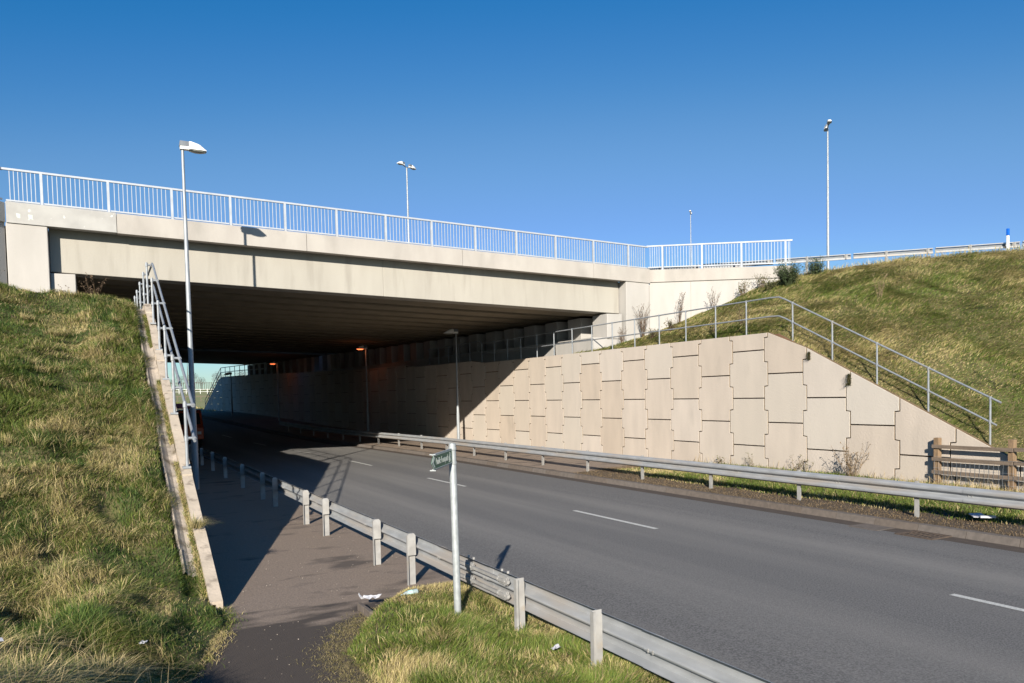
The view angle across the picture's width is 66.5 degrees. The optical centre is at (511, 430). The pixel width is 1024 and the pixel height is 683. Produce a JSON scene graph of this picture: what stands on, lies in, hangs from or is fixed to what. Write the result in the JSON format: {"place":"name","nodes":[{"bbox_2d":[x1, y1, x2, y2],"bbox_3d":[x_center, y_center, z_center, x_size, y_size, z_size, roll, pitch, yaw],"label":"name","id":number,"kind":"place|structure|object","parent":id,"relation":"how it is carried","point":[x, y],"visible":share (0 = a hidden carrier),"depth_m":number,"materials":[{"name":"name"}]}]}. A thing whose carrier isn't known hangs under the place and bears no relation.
{"place":"outdoors","nodes":[
{"label":"outdoors","id":0,"kind":"place"},
{"bbox_2d":[0,293,221,682],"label":"embankment","id":1,"kind":"structure","parent":0,"point":[111,518],"depth_m":10.64,"materials":[{"name":"plant"}]},
{"bbox_2d":[81,272,105,294],"bbox_3d":[-10.652,-3.622,19.887,0.581,0.862,0.711,-2,3,-9],"label":"bramble","id":2,"kind":"object","parent":1,"relation":"on","point":[93,285],"visible":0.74,"depth_m":19.92,"materials":[{"name":"brown plant"}]},
{"bbox_2d":[0,282,247,682],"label":"bank grass","id":3,"kind":"structure","parent":1,"relation":"on","point":[66,623],"depth_m":10.54,"materials":[{"name":"green plant"}]},
{"bbox_2d":[136,308,201,576],"bbox_3d":[-6.873,-0.536,15.073,0.242,4.786,11.288,-3,3,-28],"label":"drainage channel","id":4,"kind":"object","parent":1,"relation":"on","point":[167,457],"visible":0.66,"depth_m":12.60,"materials":[{"name":"concrete"}]},
{"bbox_2d":[0,201,791,374],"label":"road bridge","id":5,"kind":"structure","parent":1,"relation":"on","point":[293,302],"depth_m":32.41,"materials":[{"name":"concrete"}]},
{"bbox_2d":[0,167,792,269],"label":"parapet railing","id":6,"kind":"object","parent":5,"relation":"on","point":[303,205],"visible":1,"depth_m":29.23,"materials":[{"name":"silver metal"}]},
{"bbox_2d":[164,585,440,682],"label":"footpath","id":7,"kind":"structure","parent":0,"point":[256,661],"depth_m":8.22,"materials":[{"name":"grey asphalt"}]},
{"bbox_2d":[290,605,383,682],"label":"straw litter","id":8,"kind":"object","parent":7,"relation":"on","point":[339,647],"visible":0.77,"depth_m":7.89,"materials":[{"name":"beige plant"}]},
{"bbox_2d":[357,602,372,618],"bbox_3d":[-1.745,2.166,9.308,0.050,0.145,0.500,-3,3,-28],"label":"edging stone","id":9,"kind":"object","parent":7,"relation":"on","point":[362,608],"visible":0.62,"depth_m":9.29,"materials":[{"name":"concrete"}]},
{"bbox_2d":[359,594,380,598],"bbox_3d":[-1.736,2.018,9.569,0.284,0.074,0.100,-2,3,-8],"label":"newspaper","id":10,"kind":"object","parent":7,"relation":"on","point":[370,596],"visible":1,"depth_m":9.55,"materials":[{"name":"white paper"}]},
{"bbox_2d":[189,456,452,615],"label":"footpath","id":11,"kind":"structure","parent":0,"point":[331,558],"depth_m":13.01,"materials":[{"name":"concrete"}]},
{"bbox_2d":[179,140,206,489],"bbox_3d":[-9.225,-3.320,23.071,0.756,10.240,0.313,-3,3,-28],"label":"street lamp","id":12,"kind":"object","parent":11,"relation":"on","point":[192,147],"visible":0.9,"depth_m":22.91,"materials":[{"name":"metal"}]},
{"bbox_2d":[201,516,396,682],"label":"path grit","id":13,"kind":"object","parent":11,"relation":"on","point":[291,570],"visible":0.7,"depth_m":12.74,"materials":[{"name":"gravel"}]},
{"bbox_2d":[188,444,772,682],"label":"crash barrier","id":14,"kind":"object","parent":11,"relation":"on","point":[670,660],"visible":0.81,"depth_m":7.95,"materials":[{"name":"metal"}]},
{"bbox_2d":[5,231,649,319],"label":"motorway","id":15,"kind":"structure","parent":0,"point":[7,266],"depth_m":30.98,"materials":[{"name":"concrete"}]},
{"bbox_2d":[397,161,415,241],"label":"motorway lamp","id":16,"kind":"object","parent":15,"relation":"on","point":[410,166],"visible":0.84,"depth_m":57.19,"materials":[{"name":"metal"}]},
{"bbox_2d":[689,210,691,264],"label":"motorway lamp","id":17,"kind":"object","parent":15,"relation":"on","point":[690,235],"visible":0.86,"depth_m":74.85,"materials":[{"name":"metal"}]},
{"bbox_2d":[172,389,556,470],"bbox_3d":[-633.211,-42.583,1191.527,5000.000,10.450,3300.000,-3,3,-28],"label":"ground","id":18,"kind":"structure","parent":0,"point":[200,401],"depth_m":192.44,"materials":[{"name":"green plant"}]},
{"bbox_2d":[143,304,222,609],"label":"retaining wall","id":19,"kind":"structure","parent":18,"relation":"on","point":[214,595],"depth_m":12.09,"materials":[{"name":"concrete"}]},
{"bbox_2d":[134,262,196,468],"bbox_3d":[-9.290,-1.937,20.087,0.224,4.567,17.710,-3,3,-28],"label":"handrail","id":20,"kind":"object","parent":19,"relation":"attached to","point":[137,298],"visible":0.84,"depth_m":15.34,"materials":[{"name":"metal"}]},
{"bbox_2d":[185,513,224,528],"bbox_3d":[-4.359,1.218,10.998,0.690,0.301,0.822,-3,3,-28],"label":"grass tuft","id":21,"kind":"object","parent":19,"relation":"on","point":[196,524],"visible":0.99,"depth_m":10.99,"materials":[{"name":"beige plant"}]},
{"bbox_2d":[176,403,189,409],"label":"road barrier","id":22,"kind":"object","parent":18,"relation":"on","point":[179,406],"visible":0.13,"depth_m":96.07,"materials":[{"name":"plastic"}]},
{"bbox_2d":[170,382,215,388],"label":"field fence","id":23,"kind":"object","parent":18,"relation":"on","point":[198,385],"visible":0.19,"depth_m":373.69,"materials":[{"name":"white metal"}]},
{"bbox_2d":[176,402,216,411],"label":"verge grass","id":24,"kind":"structure","parent":18,"relation":"on","point":[199,408],"depth_m":97.74,"materials":[{"name":"green plant"}]},
{"bbox_2d":[183,389,217,393],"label":"field fence","id":25,"kind":"object","parent":18,"relation":"on","point":[200,391],"visible":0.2,"depth_m":238.16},
{"bbox_2d":[202,416,1023,550],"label":"kerb","id":26,"kind":"structure","parent":18,"relation":"on","point":[1015,541],"depth_m":18.20,"materials":[{"name":"concrete"}]},
{"bbox_2d":[204,333,1023,492],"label":"retaining wall","id":27,"kind":"structure","parent":18,"relation":"on","point":[772,400],"depth_m":28.68,"materials":[{"name":"concrete"}]},
{"bbox_2d":[205,363,267,405],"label":"handrail","id":28,"kind":"object","parent":27,"relation":"attached to","point":[239,370],"visible":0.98,"depth_m":87.50,"materials":[{"name":"metal"}]},
{"bbox_2d":[844,373,851,385],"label":"wall tuft","id":29,"kind":"object","parent":27,"relation":"attached to","point":[848,380],"visible":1,"depth_m":21.50,"materials":[{"name":"green plant"}]},
{"bbox_2d":[181,408,635,472],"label":"footpath","id":30,"kind":"structure","parent":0,"point":[515,458],"depth_m":40.91,"materials":[{"name":"grey asphalt"}]},
{"bbox_2d":[224,372,232,414],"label":"street lamp","id":31,"kind":"object","parent":30,"relation":"on","point":[229,373],"visible":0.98,"depth_m":79.76,"materials":[{"name":"metal"}]},
{"bbox_2d":[269,361,279,420],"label":"street lamp","id":32,"kind":"object","parent":30,"relation":"on","point":[275,362],"visible":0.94,"depth_m":70.24,"materials":[{"name":"metal"}]},
{"bbox_2d":[356,345,369,431],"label":"street lamp","id":33,"kind":"object","parent":30,"relation":"on","point":[362,347],"visible":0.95,"depth_m":53.71,"materials":[{"name":"metal"}]},
{"bbox_2d":[444,329,459,438],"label":"street lamp","id":34,"kind":"object","parent":30,"relation":"on","point":[451,331],"visible":0.96,"depth_m":41.60,"materials":[{"name":"metal"}]},
{"bbox_2d":[279,421,1023,516],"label":"crash barrier","id":35,"kind":"object","parent":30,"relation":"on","point":[916,490],"visible":0.97,"depth_m":18.93,"materials":[{"name":"metal"}]},
{"bbox_2d":[341,580,673,682],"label":"verge","id":36,"kind":"structure","parent":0,"point":[385,651],"depth_m":7.68,"materials":[{"name":"green plant"}]},
{"bbox_2d":[401,589,417,594],"bbox_3d":[-1.238,1.953,9.423,0.216,0.082,0.069,-2,3,-22],"label":"plastic bottle","id":37,"kind":"object","parent":36,"relation":"on","point":[413,591],"visible":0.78,"depth_m":9.41,"materials":[{"name":"white plastic"}]},
{"bbox_2d":[429,443,460,616],"bbox_3d":[-0.690,1.226,8.006,0.100,2.155,0.859,-1,3,13],"label":"footpath sign","id":38,"kind":"object","parent":36,"relation":"on","point":[444,458],"visible":1,"depth_m":8.30,"materials":[{"name":"metal"}]},
{"bbox_2d":[0,0,1023,389],"label":"sky","id":39,"kind":"structure","parent":0,"point":[603,120],"materials":[{"name":"blue"}]},
{"bbox_2d":[188,418,1023,682],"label":"road","id":40,"kind":"structure","parent":0,"point":[775,597],"depth_m":11.99,"materials":[{"name":"grey asphalt"}]},
{"bbox_2d":[177,410,203,445],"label":"van","id":41,"kind":"object","parent":40,"relation":"on","point":[200,431],"visible":0.26,"depth_m":46.84,"materials":[{"name":"red paint"}]},
{"bbox_2d":[202,417,1023,552],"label":"gutter","id":42,"kind":"object","parent":40,"relation":"on","point":[975,542],"visible":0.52,"depth_m":19.11,"materials":[{"name":"grey concrete"}]},
{"bbox_2d":[849,523,892,530],"bbox_3d":[6.941,1.858,15.108,0.520,0.007,0.650,-3,3,-28],"label":"asphalt patch","id":43,"kind":"object","parent":42,"relation":"on","point":[871,527],"visible":1,"depth_m":15.06,"materials":[{"name":"grey asphalt"}]},
{"bbox_2d":[894,530,951,539],"bbox_3d":[7.445,1.881,14.159,0.560,0.025,0.740,-3,3,-28],"label":"drain grate","id":44,"kind":"object","parent":42,"relation":"on","point":[923,534],"visible":1,"depth_m":14.11,"materials":[{"name":"metal"}]},
{"bbox_2d":[573,510,657,528],"bbox_3d":[2.133,1.875,16.661,0.110,0.001,3.000,-3,3,-28],"label":"road marking","id":45,"kind":"object","parent":40,"relation":"on","point":[615,519],"visible":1,"depth_m":16.56,"materials":[{"name":"paint"}]},
{"bbox_2d":[951,594,1023,610],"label":"road marking","id":46,"kind":"object","parent":40,"relation":"on","point":[992,603],"visible":1,"depth_m":9.62,"materials":[{"name":"paint"}]},
{"bbox_2d":[563,455,1023,537],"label":"verge","id":47,"kind":"structure","parent":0,"point":[985,527],"depth_m":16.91,"materials":[{"name":"green plant"}]},
{"bbox_2d":[791,454,804,470],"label":"weed","id":48,"kind":"object","parent":47,"relation":"on","point":[798,464],"visible":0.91,"depth_m":23.04,"materials":[{"name":"brown plant"}]},
{"bbox_2d":[833,441,869,476],"bbox_3d":[9.148,0.817,21.223,0.785,1.108,1.054,-3,3,-28],"label":"dead dock","id":49,"kind":"object","parent":47,"relation":"on","point":[849,464],"visible":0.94,"depth_m":21.08,"materials":[{"name":"brown plant"}]},
{"bbox_2d":[931,438,1023,491],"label":"timber fence","id":50,"kind":"object","parent":47,"relation":"on","point":[1012,463],"visible":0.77,"depth_m":18.16,"materials":[{"name":"wood"}]},
{"bbox_2d":[968,513,995,517],"bbox_3d":[8.805,1.584,14.724,0.345,0.055,0.583,-1,3,9],"label":"broken panel","id":51,"kind":"object","parent":47,"relation":"on","point":[978,515],"visible":1,"depth_m":14.65,"materials":[{"name":"white plastic"}]},
{"bbox_2d":[575,244,1023,461],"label":"bank grass","id":52,"kind":"structure","parent":0,"point":[820,289],"depth_m":25.39,"materials":[{"name":"green plant"}]},
{"bbox_2d":[660,250,1023,460],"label":"embankment","id":53,"kind":"structure","parent":0,"point":[952,375],"depth_m":22.41,"materials":[{"name":"plant"}]},
{"bbox_2d":[618,327,625,342],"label":"shrub","id":54,"kind":"object","parent":53,"relation":"on","point":[621,338],"visible":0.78,"depth_m":33.62,"materials":[{"name":"brown plant"}]},
{"bbox_2d":[635,304,650,336],"bbox_3d":[5.692,-4.831,34.200,0.825,1.557,0.779,-1,3,5],"label":"shrub","id":55,"kind":"object","parent":53,"relation":"on","point":[641,323],"visible":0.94,"depth_m":34.26,"materials":[{"name":"brown plant"}]},
{"bbox_2d":[646,328,661,337],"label":"shrub","id":56,"kind":"object","parent":53,"relation":"on","point":[653,335],"visible":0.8,"depth_m":31.93,"materials":[{"name":"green plant"}]},
{"bbox_2d":[663,319,677,331],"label":"shrub","id":57,"kind":"object","parent":53,"relation":"on","point":[669,324],"visible":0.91,"depth_m":31.81,"materials":[{"name":"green plant"}]},
{"bbox_2d":[675,292,684,322],"bbox_3d":[7.438,-5.394,34.279,0.576,1.452,0.511,-3,3,-28],"label":"shrub","id":58,"kind":"object","parent":53,"relation":"on","point":[681,302],"visible":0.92,"depth_m":34.24,"materials":[{"name":"brown plant"}]},
{"bbox_2d":[704,325,717,332],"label":"shrub","id":59,"kind":"object","parent":53,"relation":"on","point":[712,330],"visible":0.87,"depth_m":27.43,"materials":[{"name":"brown plant"}]},
{"bbox_2d":[708,287,719,308],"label":"shrub","id":60,"kind":"object","parent":53,"relation":"on","point":[714,299],"visible":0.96,"depth_m":33.56,"materials":[{"name":"brown plant"}]},
{"bbox_2d":[428,296,1001,444],"bbox_3d":[3.050,-2.364,33.652,0.066,4.506,35.310,-3,3,-28],"label":"handrail","id":61,"kind":"object","parent":53,"relation":"on","point":[864,358],"visible":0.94,"depth_m":23.59,"materials":[{"name":"metal"}]},
{"bbox_2d":[734,300,750,324],"bbox_3d":[7.940,-3.992,26.846,0.668,0.991,0.516,-2,3,-9],"label":"shrub","id":62,"kind":"object","parent":53,"relation":"on","point":[740,322],"visible":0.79,"depth_m":26.86,"materials":[{"name":"brown plant"}]},
{"bbox_2d":[737,280,750,295],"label":"shrub","id":63,"kind":"object","parent":53,"relation":"on","point":[743,287],"visible":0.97,"depth_m":32.99,"materials":[{"name":"brown plant"}]},
{"bbox_2d":[754,272,769,287],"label":"shrub","id":64,"kind":"object","parent":53,"relation":"on","point":[760,282],"visible":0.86,"depth_m":32.90,"materials":[{"name":"brown plant"}]},
{"bbox_2d":[762,279,778,290],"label":"shrub","id":65,"kind":"object","parent":53,"relation":"on","point":[771,285],"visible":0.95,"depth_m":31.54,"materials":[{"name":"green plant"}]},
{"bbox_2d":[773,260,804,285],"bbox_3d":[11.045,-6.342,31.475,1.244,1.155,1.488,-1,3,-3],"label":"broom bush","id":66,"kind":"object","parent":53,"relation":"on","point":[787,277],"visible":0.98,"depth_m":31.24,"materials":[{"name":"green plant"}]},
{"bbox_2d":[806,256,824,274],"bbox_3d":[12.402,-6.709,31.969,0.965,0.966,0.902,-3,3,-28],"label":"broom bush","id":67,"kind":"object","parent":53,"relation":"on","point":[814,268],"visible":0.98,"depth_m":31.88,"materials":[{"name":"green plant"}]},
{"bbox_2d":[872,272,886,299],"bbox_3d":[12.445,-4.824,26.261,0.548,1.110,0.501,-3,3,-28],"label":"shrub","id":68,"kind":"object","parent":53,"relation":"on","point":[881,292],"visible":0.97,"depth_m":26.25,"materials":[{"name":"brown plant"}]},
{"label":"embankment top","id":69,"kind":"structure","parent":0,"visible":0},
{"bbox_2d":[824,119,831,270],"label":"motorway lamp","id":70,"kind":"object","parent":69,"relation":"on","point":[829,122],"visible":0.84,"depth_m":50.37,"materials":[{"name":"metal"}]},
{"bbox_2d":[647,241,1023,272],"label":"crash barrier","id":71,"kind":"object","parent":69,"relation":"on","point":[887,254],"visible":0.41,"depth_m":33.74,"materials":[{"name":"metal"}]},
{"bbox_2d":[1006,228,1009,249],"bbox_3d":[20.297,-7.590,31.985,0.110,1.370,0.090,-3,3,-28],"label":"marker post","id":72,"kind":"object","parent":69,"relation":"on","point":[1007,236],"visible":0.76,"depth_m":31.94,"materials":[{"name":"white plastic"}]}
]}

